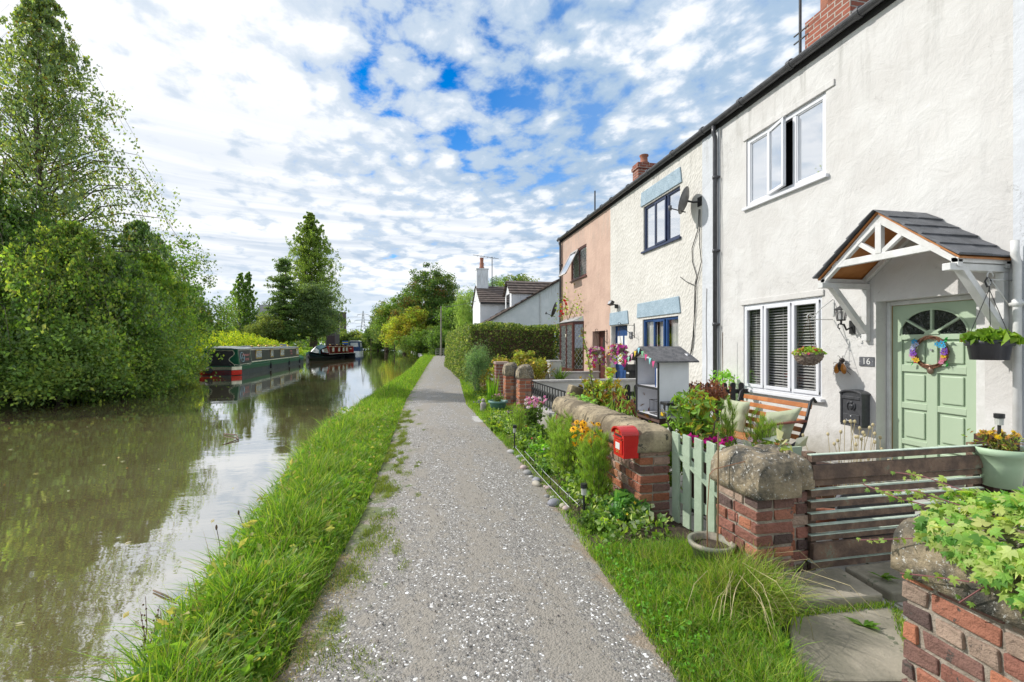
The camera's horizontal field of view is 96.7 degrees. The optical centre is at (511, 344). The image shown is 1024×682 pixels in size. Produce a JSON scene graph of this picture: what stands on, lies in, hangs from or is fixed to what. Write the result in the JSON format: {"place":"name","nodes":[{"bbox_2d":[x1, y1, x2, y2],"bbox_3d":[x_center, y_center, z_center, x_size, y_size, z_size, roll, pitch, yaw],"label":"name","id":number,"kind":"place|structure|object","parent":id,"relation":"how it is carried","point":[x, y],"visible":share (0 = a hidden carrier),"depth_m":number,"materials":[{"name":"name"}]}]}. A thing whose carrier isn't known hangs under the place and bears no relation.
{"place":"outdoors","nodes":[
{"label":"outdoors","id":0,"kind":"place"},
{"bbox_2d":[0,349,419,681],"bbox_3d":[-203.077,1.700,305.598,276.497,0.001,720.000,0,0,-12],"label":"water","id":1,"kind":"structure","parent":0,"point":[73,563],"depth_m":5.31,"materials":[{"name":"liquid"}]},
{"bbox_2d":[199,344,303,375],"bbox_3d":[-18.739,0.960,34.068,2.876,2.080,21.908,0,0,-14],"label":"narrowboat","id":2,"kind":"object","parent":1,"relation":"on","point":[239,360],"visible":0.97,"depth_m":27.49,"materials":[{"name":"green paint"}]},
{"bbox_2d":[306,343,355,360],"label":"narrowboat","id":3,"kind":"object","parent":1,"relation":"on","point":[321,351],"visible":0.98,"depth_m":55.49,"materials":[{"name":"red metal"}]},
{"bbox_2d":[271,552,383,681],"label":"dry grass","id":4,"kind":"structure","parent":0,"point":[318,631],"depth_m":2.46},
{"bbox_2d":[0,346,793,681],"bbox_3d":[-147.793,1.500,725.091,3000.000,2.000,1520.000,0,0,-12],"label":"ground","id":5,"kind":"structure","parent":0,"point":[288,660],"depth_m":3.91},
{"bbox_2d":[0,172,56,297],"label":"alder tree","id":6,"kind":"object","parent":5,"relation":"on","point":[15,210],"visible":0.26,"depth_m":16.23,"materials":[{"name":"green plant"}]},
{"bbox_2d":[0,207,116,318],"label":"sallow shrub","id":7,"kind":"object","parent":5,"relation":"on","point":[28,226],"visible":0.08,"depth_m":16.50,"materials":[{"name":"green plant"}]},
{"bbox_2d":[0,264,117,407],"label":"willow shrub","id":8,"kind":"object","parent":5,"relation":"on","point":[23,286],"visible":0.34,"depth_m":12.47,"materials":[{"name":"green plant"}]},
{"bbox_2d":[0,312,131,409],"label":"dogwood shrub","id":9,"kind":"object","parent":5,"relation":"on","point":[38,367],"visible":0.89,"depth_m":12.03,"materials":[{"name":"green plant"}]},
{"bbox_2d":[0,318,154,404],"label":"dogwood shrub","id":10,"kind":"object","parent":5,"relation":"on","point":[119,370],"visible":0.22,"depth_m":13.23,"materials":[{"name":"green plant"}]},
{"bbox_2d":[0,0,221,353],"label":"birch tree","id":11,"kind":"object","parent":5,"relation":"on","point":[46,64],"visible":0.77,"depth_m":18.34,"materials":[{"name":"green plant"}]},
{"bbox_2d":[0,218,227,402],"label":"sallow shrub","id":12,"kind":"object","parent":5,"relation":"on","point":[60,254],"visible":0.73,"depth_m":13.59,"materials":[{"name":"green plant"}]},
{"bbox_2d":[31,252,218,401],"bbox_3d":[-13.614,-0.542,15.471,5.795,5.312,6.023,0,0,-12],"label":"elder shrub","id":13,"kind":"object","parent":5,"relation":"on","point":[132,269],"visible":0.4,"depth_m":15.21,"materials":[{"name":"green plant"}]},
{"bbox_2d":[73,327,195,399],"bbox_3d":[-12.737,0.765,14.901,3.675,2.829,2.885,0,0,-12],"label":"dogwood shrub","id":14,"kind":"object","parent":5,"relation":"on","point":[160,348],"visible":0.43,"depth_m":14.88,"materials":[{"name":"green plant"}]},
{"bbox_2d":[87,219,217,355],"bbox_3d":[-17.205,-2.282,20.703,6.172,6.790,5.772,0,0,-1],"label":"poplar sapling","id":15,"kind":"object","parent":5,"relation":"on","point":[162,249],"visible":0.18,"depth_m":20.39,"materials":[{"name":"green plant"}]},
{"bbox_2d":[119,252,224,374],"bbox_3d":[-14.967,-1.077,18.515,5.312,5.377,4.856,0,0,-12],"label":"hazel shrub","id":16,"kind":"object","parent":5,"relation":"on","point":[153,266],"visible":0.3,"depth_m":18.58,"materials":[{"name":"green plant"}]},
{"bbox_2d":[120,233,242,345],"bbox_3d":[-18.020,-2.470,23.982,6.667,7.151,5.529,0,0,-12],"label":"ash tree","id":17,"kind":"object","parent":5,"relation":"on","point":[220,326],"visible":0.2,"depth_m":24.36,"materials":[{"name":"green plant"}]},
{"bbox_2d":[26,390,387,681],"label":"dead stems","id":18,"kind":"object","parent":5,"relation":"on","point":[252,556],"visible":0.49,"depth_m":2.82,"materials":[{"name":"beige plant"}]},
{"bbox_2d":[64,409,396,681],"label":"bank grass","id":19,"kind":"structure","parent":5,"relation":"on","point":[296,619],"depth_m":2.78,"materials":[{"name":"plant"}]},
{"bbox_2d":[215,272,259,334],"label":"twin birch","id":20,"kind":"object","parent":5,"relation":"on","point":[242,304],"visible":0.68,"depth_m":71.61,"materials":[{"name":"green plant"}]},
{"bbox_2d":[173,328,302,357],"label":"bank weeds","id":21,"kind":"object","parent":5,"relation":"on","point":[234,339],"visible":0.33,"depth_m":38.64,"materials":[{"name":"green plant"}]},
{"bbox_2d":[236,271,266,334],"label":"twin birch","id":22,"kind":"object","parent":5,"relation":"on","point":[248,275],"visible":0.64,"depth_m":72.59,"materials":[{"name":"green plant"}]},
{"bbox_2d":[242,313,287,342],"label":"hawthorn tree","id":23,"kind":"object","parent":5,"relation":"on","point":[263,325],"visible":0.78,"depth_m":58.80,"materials":[{"name":"green plant"}]},
{"bbox_2d":[258,257,311,342],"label":"cedar tree","id":24,"kind":"object","parent":5,"relation":"on","point":[281,309],"visible":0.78,"depth_m":61.20,"materials":[{"name":"green plant"}]},
{"bbox_2d":[277,211,350,346],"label":"tall poplar","id":25,"kind":"object","parent":5,"relation":"on","point":[307,255],"visible":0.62,"depth_m":76.97,"materials":[{"name":"green plant"}]},
{"bbox_2d":[287,280,344,347],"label":"sycamore tree","id":26,"kind":"object","parent":5,"relation":"on","point":[317,320],"visible":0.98,"depth_m":62.73,"materials":[{"name":"green plant"}]},
{"bbox_2d":[327,355,432,422],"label":"bank grass","id":27,"kind":"structure","parent":5,"relation":"on","point":[396,389],"depth_m":13.03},
{"bbox_2d":[370,291,429,351],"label":"elm tree","id":28,"kind":"object","parent":5,"relation":"on","point":[382,315],"visible":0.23,"depth_m":102.27,"materials":[{"name":"green plant"}]},
{"bbox_2d":[378,305,434,353],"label":"maple tree","id":29,"kind":"object","parent":5,"relation":"on","point":[405,325],"visible":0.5,"depth_m":84.95,"materials":[{"name":"green plant"}]},
{"bbox_2d":[394,326,437,354],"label":"hawthorn shrub","id":30,"kind":"object","parent":5,"relation":"on","point":[418,343],"visible":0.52,"depth_m":79.10,"materials":[{"name":"green plant"}]},
{"bbox_2d":[381,262,462,349],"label":"chestnut tree","id":31,"kind":"object","parent":5,"relation":"on","point":[438,296],"visible":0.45,"depth_m":90.18,"materials":[{"name":"green plant"}]},
{"bbox_2d":[424,329,449,354],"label":"bay shrub","id":32,"kind":"object","parent":5,"relation":"on","point":[434,341],"visible":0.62,"depth_m":63.22,"materials":[{"name":"green plant"}]},
{"bbox_2d":[427,301,470,334],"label":"lime tree","id":33,"kind":"object","parent":5,"relation":"on","point":[448,318],"visible":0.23,"depth_m":72.58,"materials":[{"name":"green plant"}]},
{"bbox_2d":[121,406,801,681],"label":"clover leaves","id":34,"kind":"object","parent":5,"relation":"on","point":[246,668],"visible":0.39,"depth_m":2.49,"materials":[{"name":"green plant"}]},
{"bbox_2d":[451,285,474,330],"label":"weeping willow","id":35,"kind":"object","parent":5,"relation":"on","point":[466,312],"visible":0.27,"depth_m":55.28,"materials":[{"name":"green plant"}]},
{"bbox_2d":[462,340,493,391],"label":"rosemary bush","id":36,"kind":"object","parent":5,"relation":"on","point":[480,363],"visible":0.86,"depth_m":13.30,"materials":[{"name":"green plant"}]},
{"bbox_2d":[459,376,512,419],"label":"grass","id":37,"kind":"structure","parent":5,"relation":"on","point":[478,411],"depth_m":11.53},
{"bbox_2d":[444,321,558,381],"bbox_3d":[-1.199,0.305,24.488,4.276,2.654,13.614,0,0,-12],"label":"clipped hedge","id":38,"kind":"object","parent":5,"relation":"on","point":[505,339],"visible":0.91,"depth_m":18.25,"materials":[{"name":"green plant"}]},
{"bbox_2d":[502,362,517,409],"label":"gate pier","id":39,"kind":"structure","parent":5,"relation":"on","point":[509,384],"depth_m":10.45,"materials":[{"name":"brick"}]},
{"bbox_2d":[472,255,558,359],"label":"canal cottage","id":40,"kind":"structure","parent":5,"relation":"on","point":[527,303],"depth_m":33.44,"materials":[{"name":"white paint"}]},
{"bbox_2d":[478,349,555,391],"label":"rose bush","id":41,"kind":"object","parent":5,"relation":"on","point":[539,374],"visible":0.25,"depth_m":12.79,"materials":[{"name":"green plant"}]},
{"bbox_2d":[516,364,533,415],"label":"gate pier","id":42,"kind":"structure","parent":5,"relation":"on","point":[524,375],"depth_m":9.08,"materials":[{"name":"brick"}]},
{"bbox_2d":[531,401,556,431],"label":"white flowers","id":43,"kind":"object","parent":5,"relation":"on","point":[545,413],"depth_m":7.80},
{"bbox_2d":[531,381,565,411],"bbox_3d":[0.615,0.914,7.948,0.013,0.411,2.243,0,0,-12],"label":"iron railing","id":44,"kind":"object","parent":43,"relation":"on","point":[535,391],"visible":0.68,"depth_m":8.10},
{"bbox_2d":[556,203,609,378],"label":"pink cottage","id":45,"kind":"structure","parent":5,"relation":"on","point":[584,255],"depth_m":14.99,"materials":[{"name":"paint"}]},
{"bbox_2d":[558,244,585,279],"bbox_3d":[2.101,-2.827,15.709,0.593,1.042,1.535,0,0,-12],"label":"window","id":46,"kind":"structure","parent":45,"relation":"in","point":[577,257],"depth_m":15.86,"materials":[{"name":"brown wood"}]},
{"bbox_2d":[560,316,583,370],"bbox_3d":[2.071,-0.018,16.122,0.417,1.924,1.906,0,0,-12],"label":"bay window","id":47,"kind":"structure","parent":45,"relation":"in","point":[571,345],"depth_m":15.55,"materials":[{"name":"brown wood"}]},
{"bbox_2d":[533,378,635,406],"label":"rendered wall","id":48,"kind":"structure","parent":5,"relation":"on","point":[561,384],"depth_m":10.14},
{"bbox_2d":[579,366,627,407],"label":"azalea bush","id":49,"kind":"object","parent":5,"relation":"on","point":[608,384],"visible":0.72,"depth_m":6.49,"materials":[{"name":"green plant"}]},
{"bbox_2d":[552,396,671,518],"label":"garden wall","id":50,"kind":"structure","parent":5,"relation":"on","point":[645,475],"depth_m":3.91,"materials":[{"name":"brick"}]},
{"bbox_2d":[611,425,638,458],"bbox_3d":[0.959,0.817,3.869,0.155,0.257,0.216,0,0,-12],"label":"red post box","id":51,"kind":"object","parent":50,"relation":"attached to","point":[626,439],"visible":1,"depth_m":3.78,"materials":[{"name":"paint"}]},
{"bbox_2d":[604,530,692,578],"bbox_3d":[1.039,1.417,3.114,0.882,0.165,0.575,0,0,-12],"label":"grass tussock","id":52,"kind":"object","parent":5,"relation":"on","point":[649,547],"depth_m":3.09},
{"bbox_2d":[605,120,720,416],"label":"textured cottage","id":53,"kind":"structure","parent":5,"relation":"on","point":[661,268],"depth_m":10.09,"materials":[{"name":"white paint"}]},
{"bbox_2d":[644,316,677,345],"bbox_3d":[3.556,0.013,10.488,0.342,1.273,1.579,0,0,-12],"label":"window","id":54,"kind":"structure","parent":53,"relation":"in","point":[661,331],"depth_m":10.59,"materials":[{"name":"blue paint"}]},
{"bbox_2d":[645,186,679,249],"bbox_3d":[3.445,-2.836,10.409,0.094,1.092,1.600,0,0,-12],"label":"window","id":55,"kind":"structure","parent":53,"relation":"in","point":[662,225],"depth_m":10.37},
{"bbox_3d":[2.912,-0.379,11.612,0.454,0.396,0.028,0,0,-12],"label":"wall bracket","id":56,"kind":"object","parent":53,"relation":"attached to","visible":0},
{"bbox_2d":[607,328,630,366],"bbox_3d":[2.714,0.066,11.575,0.531,1.012,0.579,0,0,-45],"label":"hanging basket","id":57,"kind":"object","parent":56,"relation":"hanging from","point":[618,349],"visible":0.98,"depth_m":11.46,"materials":[{"name":"wicker"}]},
{"bbox_2d":[687,531,736,564],"bbox_3d":[1.328,1.385,3.027,0.302,0.170,0.302,0,0,-12],"label":"terracotta bowl","id":58,"kind":"object","parent":5,"relation":"on","point":[712,539],"visible":0.69,"depth_m":3.02,"materials":[{"name":"ceramic"}]},
{"bbox_2d":[589,530,835,681],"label":"verge grass","id":59,"kind":"structure","parent":5,"relation":"on","point":[760,669],"depth_m":2.30,"materials":[{"name":"plant"}]},
{"bbox_2d":[710,444,801,575],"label":"gate pier","id":60,"kind":"structure","parent":5,"relation":"on","point":[760,489],"depth_m":2.83,"materials":[{"name":"brick"}]},
{"bbox_2d":[672,431,725,532],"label":"picket gate","id":61,"kind":"structure","parent":60,"relation":"attached to","point":[685,453],"depth_m":3.56,"materials":[{"name":"green paint"}]},
{"bbox_2d":[669,534,874,639],"bbox_3d":[1.367,1.324,2.551,1.059,0.353,0.986,0,0,-24],"label":"grass tussock","id":62,"kind":"object","parent":5,"relation":"on","point":[742,578],"depth_m":2.50,"materials":[{"name":"plant"}]},
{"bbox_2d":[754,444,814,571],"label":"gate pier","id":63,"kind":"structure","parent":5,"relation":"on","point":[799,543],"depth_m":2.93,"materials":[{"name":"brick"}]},
{"bbox_2d":[789,608,906,681],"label":"flagstone","id":64,"kind":"object","parent":5,"relation":"on","point":[844,649],"visible":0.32,"depth_m":2.24,"materials":[{"name":"stone"}]},
{"bbox_2d":[791,599,906,641],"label":"crack grass","id":65,"kind":"structure","parent":64,"relation":"on","point":[862,608],"depth_m":2.53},
{"bbox_2d":[706,0,1012,488],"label":"white cottage","id":66,"kind":"structure","parent":5,"relation":"on","point":[866,164],"depth_m":5.47,"materials":[{"name":"paint"}]},
{"bbox_2d":[744,296,821,397],"bbox_3d":[4.244,0.033,7.010,0.342,1.405,1.535,0,0,-12],"label":"window","id":67,"kind":"structure","parent":66,"relation":"in","point":[782,324],"depth_m":7.03,"materials":[{"name":"white plastic"}]},
{"bbox_2d":[747,92,825,205],"bbox_3d":[4.210,-2.877,6.939,0.447,1.130,1.533,0,0,-12],"label":"window","id":68,"kind":"structure","parent":66,"relation":"in","point":[779,158],"depth_m":6.79,"materials":[{"name":"white plastic"}]},
{"bbox_2d":[806,299,833,322],"bbox_3d":[4.070,-0.446,6.010,0.422,0.328,0.028,0,0,-12],"label":"wall bracket","id":69,"kind":"object","parent":66,"relation":"attached to","point":[819,310],"depth_m":6.01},
{"bbox_2d":[791,315,826,365],"bbox_3d":[3.880,-0.059,5.989,0.406,0.663,0.411,0,0,-12],"label":"hanging basket","id":70,"kind":"object","parent":69,"relation":"hanging from","point":[809,356],"visible":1,"depth_m":5.88,"materials":[{"name":"wicker"}]},
{"bbox_2d":[839,389,870,427],"bbox_3d":[4.275,0.784,5.683,0.149,0.455,0.306,0,0,-12],"label":"letterbox","id":71,"kind":"object","parent":66,"relation":"attached to","point":[854,404],"visible":0.95,"depth_m":5.62,"materials":[{"name":"grey metal"}]},
{"bbox_2d":[893,300,975,485],"bbox_3d":[4.675,0.518,5.061,0.096,1.965,0.860,0,0,-12],"label":"door","id":72,"kind":"structure","parent":66,"relation":"in","point":[932,407],"depth_m":5.05,"materials":[{"name":"green paint"}]},
{"bbox_2d":[909,335,949,368],"bbox_3d":[4.627,0.080,5.054,0.065,0.372,0.400,0,0,-12],"label":"door wreath","id":73,"kind":"object","parent":72,"relation":"attached to","point":[944,355],"depth_m":5.01,"materials":[{"name":"multicoloured plant"}]},
{"bbox_2d":[986,271,1011,314],"bbox_3d":[4.490,-0.478,4.186,0.327,0.390,0.028,0,0,-12],"label":"wall bracket","id":74,"kind":"object","parent":66,"relation":"attached to","point":[996,287],"depth_m":4.18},
{"bbox_3d":[4.348,-0.576,4.157,0.083,0.100,0.016,0,0,-12],"label":"butterfly hook","id":75,"kind":"object","parent":74,"relation":"attached to","visible":0},
{"bbox_2d":[959,286,1023,359],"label":"hanging pot","id":76,"kind":"object","parent":75,"relation":"hanging from","point":[989,343],"visible":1,"depth_m":4.07,"materials":[{"name":"grey plastic"}]},
{"bbox_2d":[890,510,1023,681],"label":"garden wall","id":77,"kind":"structure","parent":5,"relation":"on","point":[948,636],"depth_m":1.73,"materials":[{"name":"brick"}]},
{"bbox_2d":[856,470,1023,617],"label":"ivy","id":78,"kind":"object","parent":77,"relation":"on","point":[995,563],"visible":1,"depth_m":1.64,"materials":[{"name":"green plant"}]},
{"bbox_2d":[1009,0,1023,487],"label":"neighbouring cottage","id":79,"kind":"structure","parent":5,"relation":"on","point":[1016,303],"depth_m":4.14,"materials":[{"name":"white paint"}]},
{"bbox_2d":[0,0,819,344],"label":"sky","id":80,"kind":"structure","parent":0,"point":[448,133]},
{"bbox_2d":[275,355,682,681],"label":"towpath","id":81,"kind":"structure","parent":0,"point":[437,397],"depth_m":2.79,"materials":[{"name":"gravel"}]},
{"bbox_2d":[281,409,424,681],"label":"path moss","id":82,"kind":"object","parent":81,"relation":"on","point":[388,487],"visible":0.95,"depth_m":3.29,"materials":[{"name":"green plant"}]},
{"bbox_2d":[278,427,686,681],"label":"loose gravel","id":83,"kind":"structure","parent":81,"relation":"on","point":[497,626],"depth_m":2.75,"materials":[{"name":"gravel"}]},
{"bbox_2d":[488,420,693,549],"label":"soil","id":84,"kind":"structure","parent":0,"point":[678,528],"depth_m":3.63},
{"bbox_2d":[517,396,548,426],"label":"anemone clump","id":85,"kind":"object","parent":84,"relation":"on","point":[532,414],"visible":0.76,"depth_m":7.41,"materials":[{"name":"green plant"}]},
{"bbox_2d":[482,418,630,556],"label":"bed edge grass","id":86,"kind":"structure","parent":84,"relation":"on","point":[510,443],"depth_m":4.53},
{"bbox_2d":[545,415,581,480],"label":"cosmos plant","id":87,"kind":"object","parent":84,"relation":"on","point":[568,463],"visible":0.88,"depth_m":4.78,"materials":[{"name":"green plant"}]},
{"bbox_2d":[490,410,674,544],"bbox_3d":[0.392,1.388,6.152,0.596,0.228,5.741,0,0,-12],"label":"bed ground cover","id":88,"kind":"object","parent":84,"relation":"on","point":[638,521],"visible":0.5,"depth_m":3.77,"materials":[{"name":"green plant"}]},
{"bbox_2d":[567,419,601,478],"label":"rudbeckia clump","id":89,"kind":"object","parent":84,"relation":"on","point":[583,424],"visible":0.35,"depth_m":4.54,"materials":[{"name":"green plant"}]},
{"bbox_2d":[573,425,614,503],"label":"cosmos plant","id":90,"kind":"object","parent":84,"relation":"on","point":[595,476],"visible":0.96,"depth_m":4.10,"materials":[{"name":"green plant"}]},
{"bbox_2d":[575,509,628,536],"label":"bedding plant","id":91,"kind":"object","parent":84,"relation":"on","point":[587,519],"visible":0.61,"depth_m":3.62,"materials":[{"name":"green plant"}]},
{"bbox_2d":[597,488,652,521],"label":"bedding plant","id":92,"kind":"object","parent":84,"relation":"on","point":[620,498],"visible":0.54,"depth_m":3.78,"materials":[{"name":"green plant"}]},
{"bbox_2d":[622,412,1023,618],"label":"garden paving","id":93,"kind":"structure","parent":0,"point":[741,442],"depth_m":4.08,"materials":[{"name":"stone"}]},
{"bbox_2d":[599,382,653,422],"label":"daylily","id":94,"kind":"object","parent":93,"relation":"on","point":[627,406],"visible":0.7,"depth_m":5.41,"materials":[{"name":"green plant"}]},
{"bbox_2d":[624,346,698,430],"bbox_3d":[1.564,0.757,4.830,0.485,1.485,0.681,0,0,-12],"label":"honesty cabinet","id":95,"kind":"object","parent":93,"relation":"on","point":[670,364],"visible":0.73,"depth_m":4.64,"materials":[{"name":"wood"}]},
{"bbox_2d":[578,382,748,435],"bbox_3d":[2.384,1.032,7.232,3.160,0.835,0.060,0,0,-12],"label":"black picket fence","id":96,"kind":"object","parent":93,"relation":"on","point":[734,391],"visible":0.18,"depth_m":7.40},
{"bbox_2d":[691,446,716,515],"bbox_3d":[1.738,1.200,4.090,0.362,0.600,0.362,0,0,-12],"label":"planter","id":97,"kind":"object","parent":93,"relation":"on","point":[692,484],"visible":0.02,"depth_m":3.97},
{"bbox_2d":[660,384,725,448],"bbox_3d":[1.682,0.722,4.160,0.569,0.732,0.588,0,0,-12],"label":"rhododendron","id":98,"kind":"object","parent":97,"relation":"in","point":[697,406],"visible":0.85,"depth_m":4.10,"materials":[{"name":"green plant"}]},
{"bbox_2d":[689,378,731,414],"bbox_3d":[2.767,1.038,6.395,0.738,1.126,0.692,0,0,-12],"label":"japanese maple","id":99,"kind":"object","parent":93,"relation":"on","point":[716,392],"visible":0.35,"depth_m":6.30,"materials":[{"name":"brown plant"}]},
{"bbox_2d":[715,397,740,445],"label":"cosmos plant","id":100,"kind":"object","parent":93,"relation":"on","point":[728,422],"visible":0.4,"depth_m":4.50,"materials":[{"name":"green plant"}]},
{"bbox_2d":[703,388,816,445],"bbox_3d":[2.894,1.045,5.550,0.818,0.922,1.165,0,0,-12],"label":"garden bench","id":101,"kind":"object","parent":93,"relation":"on","point":[808,406],"visible":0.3,"depth_m":5.43,"materials":[{"name":"wood"}]},
{"bbox_2d":[719,398,749,431],"bbox_3d":[2.890,0.921,5.938,0.225,0.404,0.417,0,0,-12],"label":"cushion","id":102,"kind":"object","parent":101,"relation":"on","point":[742,408],"visible":0.54,"depth_m":5.78,"materials":[{"name":"beige fabric"}]},
{"bbox_2d":[765,407,801,441],"bbox_3d":[3.010,0.928,5.157,0.477,0.483,0.144,0,0,32],"label":"cushion","id":103,"kind":"object","parent":101,"relation":"on","point":[787,416],"visible":0.48,"depth_m":5.07,"materials":[{"name":"beige fabric"}]},
{"bbox_2d":[742,406,784,445],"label":"cosmos plant","id":104,"kind":"object","parent":93,"relation":"on","point":[758,428],"visible":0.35,"depth_m":4.26,"materials":[{"name":"green plant"}]},
{"bbox_2d":[778,568,881,612],"bbox_3d":[1.832,1.482,2.726,0.638,0.095,0.329,0,0,-12],"label":"flagstone","id":105,"kind":"object","parent":93,"relation":"on","point":[864,591],"visible":0.4,"depth_m":2.67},
{"bbox_2d":[802,419,892,497],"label":"seed heads","id":106,"kind":"object","parent":93,"relation":"on","point":[857,437],"visible":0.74,"depth_m":3.67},
{"bbox_2d":[835,491,914,539],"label":"slate slab","id":107,"kind":"structure","parent":93,"relation":"on","point":[868,505],"depth_m":3.21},
{"bbox_2d":[845,561,906,602],"bbox_3d":[2.572,1.482,2.856,0.819,0.095,0.369,0,0,-12],"label":"flagstone","id":108,"kind":"object","parent":93,"relation":"on","point":[891,590],"visible":0.24,"depth_m":2.80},
{"bbox_2d":[801,433,1019,570],"bbox_3d":[2.720,1.070,3.085,1.647,0.860,0.160,0,0,-12],"label":"slatted fence","id":109,"kind":"object","parent":93,"relation":"on","point":[852,551],"visible":0.43,"depth_m":3.00,"materials":[{"name":"brown wood"}]},
{"bbox_2d":[968,444,1023,489],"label":"plant pot","id":110,"kind":"object","parent":109,"relation":"on","point":[1001,469],"visible":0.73,"depth_m":3.08,"materials":[{"name":"ceramic"}]},
{"bbox_2d":[961,427,1023,451],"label":"marigolds","id":111,"kind":"object","parent":110,"relation":"in","point":[1003,442],"visible":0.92,"depth_m":3.15,"materials":[{"name":"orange plant"}]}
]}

